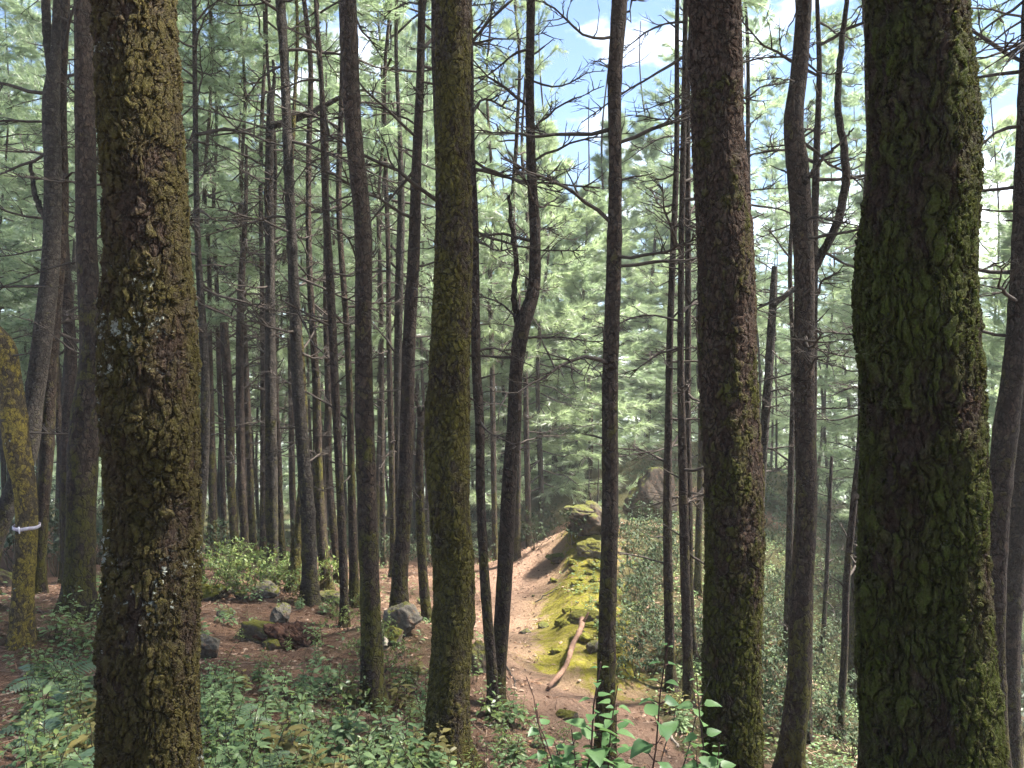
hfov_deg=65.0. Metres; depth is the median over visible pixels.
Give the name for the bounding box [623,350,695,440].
pine tree
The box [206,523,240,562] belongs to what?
shrub
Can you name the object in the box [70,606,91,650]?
weed
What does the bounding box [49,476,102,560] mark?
shrub
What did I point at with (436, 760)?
weed
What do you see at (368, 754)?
weed
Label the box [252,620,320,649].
earth mound
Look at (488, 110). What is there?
pine tree
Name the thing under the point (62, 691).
fern
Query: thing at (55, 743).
weed
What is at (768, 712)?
shrub
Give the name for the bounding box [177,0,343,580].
pine tree
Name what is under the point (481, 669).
weed
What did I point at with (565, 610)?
moss cushion
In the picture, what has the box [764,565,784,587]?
shrub
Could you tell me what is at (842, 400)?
distant forest
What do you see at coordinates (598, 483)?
thin sapling
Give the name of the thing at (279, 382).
pine tree
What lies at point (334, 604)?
bush
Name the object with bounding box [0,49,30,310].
pine tree
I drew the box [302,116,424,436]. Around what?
pine tree
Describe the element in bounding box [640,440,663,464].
shrub
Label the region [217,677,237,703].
weed
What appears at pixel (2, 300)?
pine tree
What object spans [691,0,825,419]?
pine tree
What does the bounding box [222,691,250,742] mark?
weed
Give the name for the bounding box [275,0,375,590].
pine tree
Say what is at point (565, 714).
rock
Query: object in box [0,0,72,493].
pine tree
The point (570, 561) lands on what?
moss cushion
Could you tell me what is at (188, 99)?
pine tree
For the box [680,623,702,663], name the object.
shrub
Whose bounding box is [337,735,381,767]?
weed
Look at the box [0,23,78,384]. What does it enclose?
pine tree
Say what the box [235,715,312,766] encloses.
weed
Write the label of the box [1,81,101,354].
pine tree
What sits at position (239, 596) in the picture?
rock
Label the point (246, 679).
weed
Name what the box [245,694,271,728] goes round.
weed
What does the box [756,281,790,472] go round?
pine tree
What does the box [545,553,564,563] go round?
rock
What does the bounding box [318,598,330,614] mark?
weed
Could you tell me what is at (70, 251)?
pine tree
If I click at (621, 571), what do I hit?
shrub
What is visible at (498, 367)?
pine tree
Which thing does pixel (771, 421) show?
pine tree
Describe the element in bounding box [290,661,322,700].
weed
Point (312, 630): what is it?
weed
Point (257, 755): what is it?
weed
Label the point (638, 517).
shrub
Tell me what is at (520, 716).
weed
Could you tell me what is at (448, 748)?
weed
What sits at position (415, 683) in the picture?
weed
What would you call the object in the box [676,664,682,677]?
weed
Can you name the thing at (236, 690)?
weed
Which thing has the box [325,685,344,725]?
weed
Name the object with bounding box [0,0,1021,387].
sky
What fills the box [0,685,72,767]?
weed
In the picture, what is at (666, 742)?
dry cane
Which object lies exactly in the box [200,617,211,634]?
weed
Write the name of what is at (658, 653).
shrub
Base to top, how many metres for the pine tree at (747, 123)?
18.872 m
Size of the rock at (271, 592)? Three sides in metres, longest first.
0.417 x 0.358 x 0.280 m
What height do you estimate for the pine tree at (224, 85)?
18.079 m
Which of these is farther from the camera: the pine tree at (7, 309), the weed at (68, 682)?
the pine tree at (7, 309)
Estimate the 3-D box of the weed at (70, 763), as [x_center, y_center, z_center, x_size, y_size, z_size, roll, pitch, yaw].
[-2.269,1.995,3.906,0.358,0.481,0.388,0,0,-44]
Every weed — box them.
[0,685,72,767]
[12,720,73,767]
[12,728,82,767]
[14,689,50,760]
[17,674,56,714]
[18,717,71,767]
[19,663,69,718]
[20,640,53,678]
[25,648,52,676]
[25,746,84,767]
[37,584,86,639]
[39,707,95,766]
[46,657,71,687]
[46,676,77,707]
[48,670,81,696]
[50,660,88,693]
[51,683,94,722]
[52,596,81,642]
[52,625,82,657]
[52,688,91,742]
[53,722,92,759]
[56,748,91,765]
[58,696,95,731]
[61,678,96,711]
[62,644,89,669]
[62,683,96,721]
[67,755,91,767]
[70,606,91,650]
[72,748,93,767]
[74,718,94,760]
[75,609,96,648]
[82,641,93,663]
[85,604,98,626]
[89,595,99,610]
[199,665,222,701]
[199,670,244,725]
[199,699,234,745]
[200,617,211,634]
[200,655,223,687]
[200,667,213,711]
[200,667,248,717]
[200,682,223,705]
[200,684,235,728]
[201,675,255,716]
[202,711,233,763]
[202,743,227,767]
[203,692,276,767]
[203,713,235,744]
[203,727,272,767]
[204,732,271,767]
[205,662,244,703]
[205,704,270,767]
[208,721,247,766]
[214,600,237,625]
[215,641,240,683]
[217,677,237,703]
[218,660,234,683]
[221,667,251,696]
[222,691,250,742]
[226,692,272,756]
[234,623,245,640]
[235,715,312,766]
[242,582,263,602]
[243,695,280,732]
[244,729,275,767]
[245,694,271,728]
[247,745,257,767]
[249,658,269,681]
[254,665,277,691]
[258,666,297,708]
[260,650,274,665]
[266,739,303,767]
[267,747,307,767]
[271,689,284,713]
[275,684,314,730]
[276,745,333,767]
[277,693,316,726]
[278,660,295,694]
[281,693,326,762]
[282,635,293,650]
[286,681,312,709]
[287,740,317,767]
[288,587,303,602]
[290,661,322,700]
[295,598,304,608]
[297,711,345,767]
[298,655,340,687]
[303,617,321,643]
[306,677,330,704]
[306,707,331,755]
[307,701,342,749]
[308,622,327,647]
[310,693,325,720]
[311,642,321,661]
[311,656,348,696]
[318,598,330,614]
[318,680,352,739]
[324,656,361,706]
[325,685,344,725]
[325,700,369,756]
[327,751,351,767]
[335,708,365,731]
[336,658,359,689]
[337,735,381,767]
[340,743,386,767]
[341,679,363,708]
[345,737,407,767]
[349,724,381,764]
[350,734,374,766]
[353,664,377,713]
[354,703,402,767]
[363,699,405,741]
[365,722,402,758]
[369,753,411,767]
[371,687,390,719]
[376,741,398,767]
[379,702,421,751]
[379,726,420,761]
[383,711,441,767]
[385,651,403,688]
[387,679,417,710]
[391,648,414,693]
[392,734,430,767]
[400,656,427,683]
[402,689,418,720]
[402,727,422,745]
[404,700,426,722]
[405,723,457,767]
[406,667,421,689]
[407,702,425,738]
[412,738,447,767]
[413,693,426,722]
[415,670,428,699]
[417,701,424,730]
[440,755,456,767]
[462,739,497,767]
[470,648,482,682]
[476,675,504,724]
[483,680,526,728]
[489,704,509,743]
[489,743,525,767]
[490,723,516,761]
[498,725,519,744]
[502,698,527,728]
[502,734,527,763]
[509,720,529,765]
[516,694,534,728]
[527,724,547,747]
[532,718,539,729]
[533,739,562,763]
[548,719,569,741]
[556,725,580,763]
[582,597,596,609]
[662,691,689,713]
[663,687,682,715]
[671,706,695,728]
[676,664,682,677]
[676,714,690,732]
[693,655,701,672]
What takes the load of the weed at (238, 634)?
on the ground at (552, 636)
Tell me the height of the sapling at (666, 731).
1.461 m
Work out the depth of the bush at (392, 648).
9.21 m
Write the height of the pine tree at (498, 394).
14.074 m
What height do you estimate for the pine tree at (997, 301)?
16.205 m
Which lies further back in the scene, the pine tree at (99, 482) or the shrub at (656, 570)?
the pine tree at (99, 482)
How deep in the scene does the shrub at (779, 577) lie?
17.64 m
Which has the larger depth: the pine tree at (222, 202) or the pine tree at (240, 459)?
the pine tree at (222, 202)
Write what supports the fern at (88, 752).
on the ground at (552, 636)
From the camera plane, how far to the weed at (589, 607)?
12.96 m
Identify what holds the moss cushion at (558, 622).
on the ground at (552, 636)
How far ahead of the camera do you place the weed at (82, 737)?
4.74 m
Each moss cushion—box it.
[550,648,562,654]
[554,618,562,626]
[559,619,570,627]
[561,606,569,613]
[566,559,576,564]
[568,567,577,571]
[570,606,584,611]
[578,632,593,643]
[584,570,592,574]
[584,621,594,627]
[588,562,599,568]
[616,645,621,653]
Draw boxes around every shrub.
[0,484,58,550]
[2,486,58,571]
[6,467,59,546]
[14,497,102,576]
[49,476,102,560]
[49,506,59,545]
[59,497,103,564]
[96,487,102,560]
[203,498,239,558]
[203,530,228,552]
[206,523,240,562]
[256,520,284,540]
[257,529,290,548]
[286,519,329,543]
[327,518,348,557]
[378,522,389,567]
[387,534,426,557]
[409,539,416,560]
[410,526,432,566]
[470,504,491,521]
[471,508,497,534]
[473,543,495,563]
[487,514,520,550]
[498,514,535,541]
[520,499,558,550]
[521,504,537,520]
[531,508,568,535]
[536,492,564,524]
[552,503,585,544]
[593,542,662,601]
[597,623,658,679]
[598,492,649,537]
[616,604,640,639]
[616,611,643,655]
[618,447,638,472]
[618,508,660,553]
[620,557,661,622]
[621,464,640,485]
[623,596,681,646]
[624,593,674,635]
[624,624,680,677]
[627,555,674,593]
[630,514,679,557]
[633,511,694,572]
[634,454,661,473]
[634,500,674,533]
[634,545,677,584]
[634,619,681,660]
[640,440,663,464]
[654,441,677,472]
[663,442,697,477]
[674,478,678,501]
[674,603,702,632]
[674,610,702,648]
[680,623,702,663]
[691,440,697,458]
[694,625,786,710]
[761,611,816,672]
[761,636,786,698]
[761,649,823,729]
[761,677,821,736]
[764,488,782,528]
[764,555,783,595]
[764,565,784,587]
[764,569,814,619]
[764,590,783,618]
[764,598,782,632]
[764,605,783,635]
[764,620,788,657]
[764,632,828,677]
[765,480,776,505]
[765,505,793,543]
[765,536,785,560]
[766,457,778,480]
[766,462,795,502]
[771,468,795,496]
[771,616,783,642]
[773,461,795,484]
[774,561,784,588]
[775,686,837,727]
[776,487,795,527]
[779,572,821,600]
[784,524,831,553]
[786,655,853,722]
[812,621,838,677]
[813,608,840,676]
[813,610,841,643]
[813,669,858,723]
[813,691,858,760]
[814,544,851,589]
[814,554,850,600]
[814,659,855,696]
[816,516,841,552]
[816,534,839,564]
[817,460,846,493]
[817,480,837,511]
[817,498,842,523]
[817,499,847,543]
[819,507,847,546]
[825,494,850,542]
[831,544,844,566]
[831,606,841,642]
[843,482,851,500]
[1021,643,1023,701]
[1021,690,1023,737]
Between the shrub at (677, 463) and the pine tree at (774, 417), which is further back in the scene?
the pine tree at (774, 417)
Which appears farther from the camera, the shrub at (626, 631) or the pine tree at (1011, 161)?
the pine tree at (1011, 161)
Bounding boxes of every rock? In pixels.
[0,568,11,587]
[69,649,80,656]
[200,633,219,658]
[201,583,232,600]
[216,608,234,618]
[234,591,248,598]
[239,619,274,643]
[252,579,279,598]
[262,638,284,650]
[269,602,290,622]
[320,590,339,603]
[382,626,403,644]
[383,601,422,635]
[471,640,485,674]
[519,628,530,633]
[538,621,548,628]
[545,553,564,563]
[555,709,578,719]
[562,504,594,520]
[567,500,601,535]
[567,609,595,624]
[576,538,600,558]
[585,611,598,622]
[586,640,597,653]
[622,467,677,520]
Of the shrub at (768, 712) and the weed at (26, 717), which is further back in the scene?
the shrub at (768, 712)
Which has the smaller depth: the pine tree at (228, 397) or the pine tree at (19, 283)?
the pine tree at (228, 397)
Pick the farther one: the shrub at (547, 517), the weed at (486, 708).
the shrub at (547, 517)
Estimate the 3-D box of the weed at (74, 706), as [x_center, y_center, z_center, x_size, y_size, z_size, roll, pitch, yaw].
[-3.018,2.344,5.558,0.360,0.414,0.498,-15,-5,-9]
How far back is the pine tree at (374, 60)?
15.95 m
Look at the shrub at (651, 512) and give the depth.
19.23 m
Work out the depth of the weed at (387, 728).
6.09 m
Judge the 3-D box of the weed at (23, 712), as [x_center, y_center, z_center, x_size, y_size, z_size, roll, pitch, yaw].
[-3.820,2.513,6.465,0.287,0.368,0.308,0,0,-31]
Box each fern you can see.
[0,702,95,734]
[2,660,95,695]
[3,715,90,765]
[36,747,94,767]
[51,688,95,716]
[66,747,94,767]
[78,677,95,691]
[200,703,273,739]
[203,732,306,759]
[225,745,294,767]
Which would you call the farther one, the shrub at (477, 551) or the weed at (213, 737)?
the shrub at (477, 551)
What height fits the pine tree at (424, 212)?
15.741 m
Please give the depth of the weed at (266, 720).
6.14 m
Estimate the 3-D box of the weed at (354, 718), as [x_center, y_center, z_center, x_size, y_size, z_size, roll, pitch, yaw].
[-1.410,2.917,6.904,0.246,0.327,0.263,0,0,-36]
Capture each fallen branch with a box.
[381,620,388,648]
[506,665,516,690]
[547,612,588,689]
[670,735,678,747]
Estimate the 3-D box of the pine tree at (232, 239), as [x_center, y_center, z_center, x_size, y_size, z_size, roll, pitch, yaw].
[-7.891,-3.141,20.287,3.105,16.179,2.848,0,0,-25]
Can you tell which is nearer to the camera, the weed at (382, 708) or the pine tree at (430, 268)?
the weed at (382, 708)
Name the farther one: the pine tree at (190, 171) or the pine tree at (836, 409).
the pine tree at (836, 409)
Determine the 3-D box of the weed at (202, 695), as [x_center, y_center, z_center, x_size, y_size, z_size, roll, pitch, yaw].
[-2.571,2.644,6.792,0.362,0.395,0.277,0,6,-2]
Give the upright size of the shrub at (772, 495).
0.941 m
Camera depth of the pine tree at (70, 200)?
21.84 m
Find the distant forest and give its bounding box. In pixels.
[0,238,1003,506]
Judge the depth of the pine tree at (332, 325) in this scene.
11.14 m
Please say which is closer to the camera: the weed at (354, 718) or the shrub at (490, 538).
the weed at (354, 718)
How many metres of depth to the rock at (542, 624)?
13.27 m
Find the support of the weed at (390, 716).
on the ground at (552, 636)
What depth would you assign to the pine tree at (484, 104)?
34.18 m
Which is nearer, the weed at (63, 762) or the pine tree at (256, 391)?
the weed at (63, 762)
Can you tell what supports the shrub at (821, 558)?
on the ground at (552, 636)
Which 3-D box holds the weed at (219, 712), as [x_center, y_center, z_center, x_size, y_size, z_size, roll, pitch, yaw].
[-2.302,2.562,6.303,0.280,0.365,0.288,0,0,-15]
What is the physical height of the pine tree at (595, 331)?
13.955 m
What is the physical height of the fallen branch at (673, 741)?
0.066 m
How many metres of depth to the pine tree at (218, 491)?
32.61 m
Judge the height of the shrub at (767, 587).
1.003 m
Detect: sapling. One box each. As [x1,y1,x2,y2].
[523,703,573,767]
[547,729,593,767]
[561,662,620,767]
[581,685,636,767]
[588,466,591,500]
[597,459,598,502]
[630,639,679,767]
[676,673,735,767]
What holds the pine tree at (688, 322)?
on the ground at (552, 636)
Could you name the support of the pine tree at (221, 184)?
on the ground at (552, 636)
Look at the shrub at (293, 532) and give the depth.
17.54 m
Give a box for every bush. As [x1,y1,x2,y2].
[202,552,246,600]
[203,528,253,578]
[204,535,249,571]
[206,542,252,584]
[213,559,261,595]
[217,539,280,590]
[218,537,289,572]
[238,537,279,575]
[245,543,287,585]
[249,545,288,579]
[264,548,301,595]
[276,553,336,574]
[279,551,301,575]
[301,540,348,585]
[313,595,359,629]
[323,580,353,615]
[339,635,384,656]
[349,591,359,607]
[355,613,398,637]
[357,622,421,672]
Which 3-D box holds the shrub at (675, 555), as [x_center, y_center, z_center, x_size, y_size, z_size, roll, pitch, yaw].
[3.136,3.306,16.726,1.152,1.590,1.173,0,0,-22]
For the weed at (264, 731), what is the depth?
5.28 m
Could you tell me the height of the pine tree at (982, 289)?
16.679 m
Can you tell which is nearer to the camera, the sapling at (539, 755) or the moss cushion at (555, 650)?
the sapling at (539, 755)
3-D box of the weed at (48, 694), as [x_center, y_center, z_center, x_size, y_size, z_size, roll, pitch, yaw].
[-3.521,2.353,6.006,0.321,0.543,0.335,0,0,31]
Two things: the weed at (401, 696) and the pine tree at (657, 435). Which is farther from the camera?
the pine tree at (657, 435)
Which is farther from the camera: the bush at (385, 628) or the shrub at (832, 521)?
the shrub at (832, 521)
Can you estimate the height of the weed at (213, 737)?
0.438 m
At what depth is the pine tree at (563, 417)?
25.13 m
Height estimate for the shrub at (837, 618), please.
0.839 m
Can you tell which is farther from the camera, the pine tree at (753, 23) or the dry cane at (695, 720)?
the pine tree at (753, 23)
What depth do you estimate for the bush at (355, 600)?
12.20 m
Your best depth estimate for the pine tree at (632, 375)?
51.61 m
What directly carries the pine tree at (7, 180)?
on the ground at (552, 636)
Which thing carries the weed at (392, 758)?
on the ground at (552, 636)
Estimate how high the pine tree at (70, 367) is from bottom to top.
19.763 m
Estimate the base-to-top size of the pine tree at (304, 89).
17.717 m
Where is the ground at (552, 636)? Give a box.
[0,420,1023,767]
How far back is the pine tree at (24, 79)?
18.48 m
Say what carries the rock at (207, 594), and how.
on the ground at (552, 636)
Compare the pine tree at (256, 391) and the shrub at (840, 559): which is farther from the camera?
the pine tree at (256, 391)
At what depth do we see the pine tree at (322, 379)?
41.15 m
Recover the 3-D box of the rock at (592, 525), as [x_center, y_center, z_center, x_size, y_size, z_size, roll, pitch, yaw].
[1.635,2.876,16.943,0.883,0.846,0.904,0,0,35]
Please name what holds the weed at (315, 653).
on the ground at (552, 636)
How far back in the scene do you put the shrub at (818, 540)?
20.50 m
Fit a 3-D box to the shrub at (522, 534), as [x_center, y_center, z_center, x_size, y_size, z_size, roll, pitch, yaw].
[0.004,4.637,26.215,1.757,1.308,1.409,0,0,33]
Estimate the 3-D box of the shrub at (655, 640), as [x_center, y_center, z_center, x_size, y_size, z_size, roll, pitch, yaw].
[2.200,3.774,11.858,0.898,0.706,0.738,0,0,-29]
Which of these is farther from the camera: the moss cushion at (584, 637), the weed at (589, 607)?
the weed at (589, 607)
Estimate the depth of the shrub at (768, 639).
11.58 m
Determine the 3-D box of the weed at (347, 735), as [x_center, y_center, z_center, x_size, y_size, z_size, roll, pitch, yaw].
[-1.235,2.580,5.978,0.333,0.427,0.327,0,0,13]
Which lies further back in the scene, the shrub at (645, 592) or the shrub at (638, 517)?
the shrub at (638, 517)
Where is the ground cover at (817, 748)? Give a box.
[0,511,858,767]
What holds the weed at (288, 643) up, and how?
on the ground at (552, 636)
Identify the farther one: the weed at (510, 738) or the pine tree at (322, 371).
the pine tree at (322, 371)
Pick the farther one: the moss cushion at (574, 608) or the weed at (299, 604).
the moss cushion at (574, 608)
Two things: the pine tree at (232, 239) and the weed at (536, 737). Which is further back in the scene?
the pine tree at (232, 239)
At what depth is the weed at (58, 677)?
7.30 m
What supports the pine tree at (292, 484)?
on the ground at (552, 636)
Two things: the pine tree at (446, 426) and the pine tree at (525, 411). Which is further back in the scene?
the pine tree at (525, 411)
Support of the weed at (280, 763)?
on the ground at (552, 636)
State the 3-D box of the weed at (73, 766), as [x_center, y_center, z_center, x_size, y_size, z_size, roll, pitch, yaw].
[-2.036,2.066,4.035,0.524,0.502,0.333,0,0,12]
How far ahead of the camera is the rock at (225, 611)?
10.97 m
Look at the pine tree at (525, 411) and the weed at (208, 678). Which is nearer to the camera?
the weed at (208, 678)
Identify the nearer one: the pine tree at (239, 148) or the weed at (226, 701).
the weed at (226, 701)
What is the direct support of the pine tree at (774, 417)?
on the ground at (552, 636)
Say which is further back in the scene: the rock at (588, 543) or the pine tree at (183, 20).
the pine tree at (183, 20)
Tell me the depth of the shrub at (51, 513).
15.64 m
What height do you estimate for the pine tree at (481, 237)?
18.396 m
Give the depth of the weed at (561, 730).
8.74 m
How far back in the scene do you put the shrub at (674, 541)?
17.88 m
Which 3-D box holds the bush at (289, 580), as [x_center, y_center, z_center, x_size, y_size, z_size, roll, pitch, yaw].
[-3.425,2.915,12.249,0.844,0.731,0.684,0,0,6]
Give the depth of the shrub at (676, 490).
23.36 m
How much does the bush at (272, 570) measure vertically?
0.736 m
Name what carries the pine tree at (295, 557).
on the ground at (552, 636)
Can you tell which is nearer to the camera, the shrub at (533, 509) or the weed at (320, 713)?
the weed at (320, 713)
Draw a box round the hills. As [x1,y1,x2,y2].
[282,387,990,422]
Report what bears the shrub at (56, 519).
on the ground at (552, 636)
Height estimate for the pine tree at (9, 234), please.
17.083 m
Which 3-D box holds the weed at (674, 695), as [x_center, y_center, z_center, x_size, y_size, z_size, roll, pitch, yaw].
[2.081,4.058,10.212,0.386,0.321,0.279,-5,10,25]
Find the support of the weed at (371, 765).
on the ground at (552, 636)
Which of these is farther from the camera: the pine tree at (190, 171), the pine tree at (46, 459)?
the pine tree at (190, 171)
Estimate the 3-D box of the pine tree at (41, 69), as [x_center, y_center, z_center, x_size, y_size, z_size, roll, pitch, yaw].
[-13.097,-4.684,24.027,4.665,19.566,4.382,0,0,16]
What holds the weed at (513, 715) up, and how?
on the ground at (552, 636)
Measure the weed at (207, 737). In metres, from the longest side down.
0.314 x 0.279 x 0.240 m
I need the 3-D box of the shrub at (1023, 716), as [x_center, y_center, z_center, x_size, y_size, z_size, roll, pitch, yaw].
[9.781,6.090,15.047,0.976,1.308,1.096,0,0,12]
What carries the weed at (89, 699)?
on the ground at (552, 636)
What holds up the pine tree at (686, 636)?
on the ground at (552, 636)
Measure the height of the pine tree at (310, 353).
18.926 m
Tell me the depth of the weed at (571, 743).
7.69 m
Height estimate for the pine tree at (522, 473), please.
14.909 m
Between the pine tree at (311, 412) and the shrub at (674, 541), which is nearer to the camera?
the shrub at (674, 541)
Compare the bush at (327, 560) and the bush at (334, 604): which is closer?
the bush at (334, 604)
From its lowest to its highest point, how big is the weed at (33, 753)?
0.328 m
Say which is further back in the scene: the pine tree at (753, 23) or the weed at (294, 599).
the pine tree at (753, 23)
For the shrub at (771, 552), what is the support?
on the ground at (552, 636)
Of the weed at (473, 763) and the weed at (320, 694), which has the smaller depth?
the weed at (473, 763)
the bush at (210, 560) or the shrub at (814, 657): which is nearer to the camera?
the bush at (210, 560)
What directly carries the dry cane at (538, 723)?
on the ground at (552, 636)
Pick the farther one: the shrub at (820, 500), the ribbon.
the shrub at (820, 500)
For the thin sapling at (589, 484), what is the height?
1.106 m
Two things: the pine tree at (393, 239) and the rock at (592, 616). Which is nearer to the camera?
the rock at (592, 616)
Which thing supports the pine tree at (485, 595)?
on the ground at (552, 636)
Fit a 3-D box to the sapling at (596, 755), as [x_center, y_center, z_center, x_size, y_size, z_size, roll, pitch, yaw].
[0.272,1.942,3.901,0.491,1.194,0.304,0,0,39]
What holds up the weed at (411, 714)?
on the ground at (552, 636)
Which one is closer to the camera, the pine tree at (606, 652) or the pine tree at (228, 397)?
the pine tree at (606, 652)
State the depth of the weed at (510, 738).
8.01 m
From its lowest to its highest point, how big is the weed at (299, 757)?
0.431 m
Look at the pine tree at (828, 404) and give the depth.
38.77 m
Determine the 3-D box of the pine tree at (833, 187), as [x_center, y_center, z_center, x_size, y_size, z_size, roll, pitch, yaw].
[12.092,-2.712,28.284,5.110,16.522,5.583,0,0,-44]
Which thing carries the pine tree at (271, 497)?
on the ground at (552, 636)
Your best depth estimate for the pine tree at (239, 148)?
22.42 m
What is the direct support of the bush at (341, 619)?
on the ground at (552, 636)
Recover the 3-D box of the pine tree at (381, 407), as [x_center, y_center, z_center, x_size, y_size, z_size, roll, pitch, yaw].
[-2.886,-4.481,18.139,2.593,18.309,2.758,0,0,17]
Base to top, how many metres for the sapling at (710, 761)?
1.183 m
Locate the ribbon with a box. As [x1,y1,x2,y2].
[12,522,40,533]
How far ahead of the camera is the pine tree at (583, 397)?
51.99 m
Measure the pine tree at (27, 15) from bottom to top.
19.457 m
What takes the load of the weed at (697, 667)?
on the ground at (552, 636)
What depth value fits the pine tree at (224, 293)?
27.00 m
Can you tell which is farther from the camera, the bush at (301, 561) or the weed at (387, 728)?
the bush at (301, 561)
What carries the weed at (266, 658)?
on the ground at (552, 636)
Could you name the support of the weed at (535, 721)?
on the ground at (552, 636)
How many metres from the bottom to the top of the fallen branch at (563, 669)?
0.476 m
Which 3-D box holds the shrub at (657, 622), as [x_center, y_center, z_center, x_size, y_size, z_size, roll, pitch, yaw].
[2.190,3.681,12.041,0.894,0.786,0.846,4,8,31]
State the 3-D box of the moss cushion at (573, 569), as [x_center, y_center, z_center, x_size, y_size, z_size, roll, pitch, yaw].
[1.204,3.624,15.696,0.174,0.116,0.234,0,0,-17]
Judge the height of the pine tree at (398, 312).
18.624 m
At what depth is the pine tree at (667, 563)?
10.95 m
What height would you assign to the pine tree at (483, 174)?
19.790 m
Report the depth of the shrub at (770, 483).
27.16 m
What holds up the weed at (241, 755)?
on the ground at (552, 636)
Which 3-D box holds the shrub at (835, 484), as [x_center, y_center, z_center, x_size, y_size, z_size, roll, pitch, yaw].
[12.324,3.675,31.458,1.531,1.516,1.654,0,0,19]
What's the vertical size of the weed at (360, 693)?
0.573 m
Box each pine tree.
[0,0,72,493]
[0,0,97,595]
[0,0,99,527]
[0,0,100,585]
[0,0,101,394]
[0,0,101,622]
[0,0,102,545]
[0,1,73,448]
[0,1,101,385]
[0,4,100,376]
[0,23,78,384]
[0,26,42,374]
[0,36,40,340]
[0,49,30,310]
[0,51,77,473]
[0,60,205,504]
[0,87,40,353]
[0,97,75,486]
[0,97,99,582]
[0,125,37,478]
[0,136,77,478]
[0,326,46,650]
[0,340,55,495]
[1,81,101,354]
[1,251,31,389]
[9,108,101,444]
[9,146,62,482]
[9,253,37,483]
[23,0,97,593]
[24,85,189,355]
[34,451,101,505]
[60,117,102,350]
[68,12,232,354]
[69,0,338,563]
[70,129,223,407]
[89,0,203,767]
[96,457,101,507]
[98,477,103,520]
[100,14,220,288]
[176,0,381,564]
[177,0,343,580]
[177,1,255,374]
[177,11,225,416]
[178,0,338,563]
[178,46,250,341]
[179,0,288,557]
[179,0,334,570]
[182,0,258,552]
[183,72,250,498]
[184,17,311,524]
[186,59,338,578]
[190,0,410,607]
[190,104,258,418]
[192,1,315,524]
[196,144,322,572]
[196,295,235,455]
[199,127,259,532]
[199,135,284,486]
[199,303,289,569]
[200,285,297,529]
[203,1,354,483]
[208,185,257,525]
[214,138,286,474]
[215,139,322,532]
[222,79,342,440]
[224,10,321,434]
[225,0,408,582]
[229,0,336,545]
[233,234,284,518]
[239,0,406,627]
[248,157,324,475]
[251,56,431,607]
[253,184,354,455]
[257,110,352,414]
[258,0,343,592]
[258,311,386,514]
[258,338,355,514]
[261,0,524,577]
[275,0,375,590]
[277,55,393,535]
[278,0,354,538]
[278,79,393,471]
[278,240,342,472]
[279,0,607,200]
[280,375,335,498]
[285,0,384,537]
[287,0,513,606]
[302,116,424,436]
[304,187,376,524]
[306,0,402,716]
[310,0,487,534]
[310,131,416,426]
[310,212,375,474]
[312,0,435,549]
[318,133,386,523]
[320,85,428,536]
[329,0,434,565]
[332,238,475,513]
[332,336,388,459]
[332,378,412,509]
[337,89,428,547]
[338,73,428,418]
[338,175,424,504]
[347,16,435,478]
[351,22,434,401]
[352,3,435,502]
[371,69,484,382]
[373,101,433,430]
[374,179,521,479]
[377,394,431,622]
[381,0,636,708]
[384,0,470,565]
[385,17,434,539]
[385,342,506,492]
[393,161,488,421]
[402,95,435,510]
[406,0,595,721]
[417,6,509,473]
[419,0,487,767]
[420,139,505,433]
[421,7,502,456]
[424,186,544,491]
[426,137,593,518]
[429,97,510,504]
[433,0,528,561]
[469,9,663,545]
[470,0,585,561]
[470,88,518,405]
[470,114,635,490]
[470,147,506,495]
[470,179,506,473]
[471,0,768,767]
[471,171,598,486]
[475,0,588,548]
[485,152,664,456]
[486,197,587,474]
[498,103,676,503]
[521,197,628,470]
[521,355,586,478]
[543,214,675,466]
[543,311,601,471]
[544,70,697,453]
[573,0,786,709]
[576,21,697,441]
[582,0,776,693]
[596,208,663,451]
[618,0,792,669]
[619,143,697,439]
[622,17,762,597]
[622,70,755,432]
[623,139,673,360]
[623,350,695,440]
[630,0,697,376]
[630,154,697,441]
[645,66,753,411]
[652,278,788,441]
[672,234,788,440]
[675,0,829,471]
[687,0,765,767]
[687,0,868,767]
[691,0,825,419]
[742,0,992,746]
[750,67,825,468]
[751,140,825,466]
[754,0,854,662]
[756,266,819,658]
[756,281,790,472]
[757,124,835,476]
[757,236,789,466]
[757,360,786,462]
[761,32,864,494]
[762,304,857,493]
[765,154,864,521]
[767,74,865,418]
[767,323,820,487]
[771,95,856,485]
[782,146,857,496]
[791,47,868,744]
[809,0,865,475]
[811,0,866,705]
[814,456,847,652]
[817,254,856,476]
[823,302,860,767]
[824,141,864,398]
[824,163,862,427]
[834,387,857,502]
[839,214,859,364]
[845,0,1023,767]
[851,0,1010,767]
[971,0,1023,767]
[978,51,1018,446]
[978,116,1015,429]
[978,274,996,395]
[979,199,1023,667]
[980,190,1011,374]
[982,218,1023,652]
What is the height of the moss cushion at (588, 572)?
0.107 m
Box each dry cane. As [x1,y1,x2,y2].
[526,677,554,767]
[660,708,675,761]
[683,677,710,764]
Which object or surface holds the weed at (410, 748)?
on the ground at (552, 636)
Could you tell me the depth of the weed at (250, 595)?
11.70 m
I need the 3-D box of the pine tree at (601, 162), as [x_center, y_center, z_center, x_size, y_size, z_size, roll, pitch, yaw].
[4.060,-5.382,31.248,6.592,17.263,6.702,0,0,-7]
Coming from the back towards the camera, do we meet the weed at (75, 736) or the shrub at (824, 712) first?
the shrub at (824, 712)
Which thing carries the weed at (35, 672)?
on the ground at (552, 636)
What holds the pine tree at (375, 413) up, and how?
on the ground at (552, 636)
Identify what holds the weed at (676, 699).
on the ground at (552, 636)
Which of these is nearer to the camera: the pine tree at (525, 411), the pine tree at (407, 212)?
the pine tree at (525, 411)
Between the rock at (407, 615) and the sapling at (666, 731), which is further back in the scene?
the rock at (407, 615)

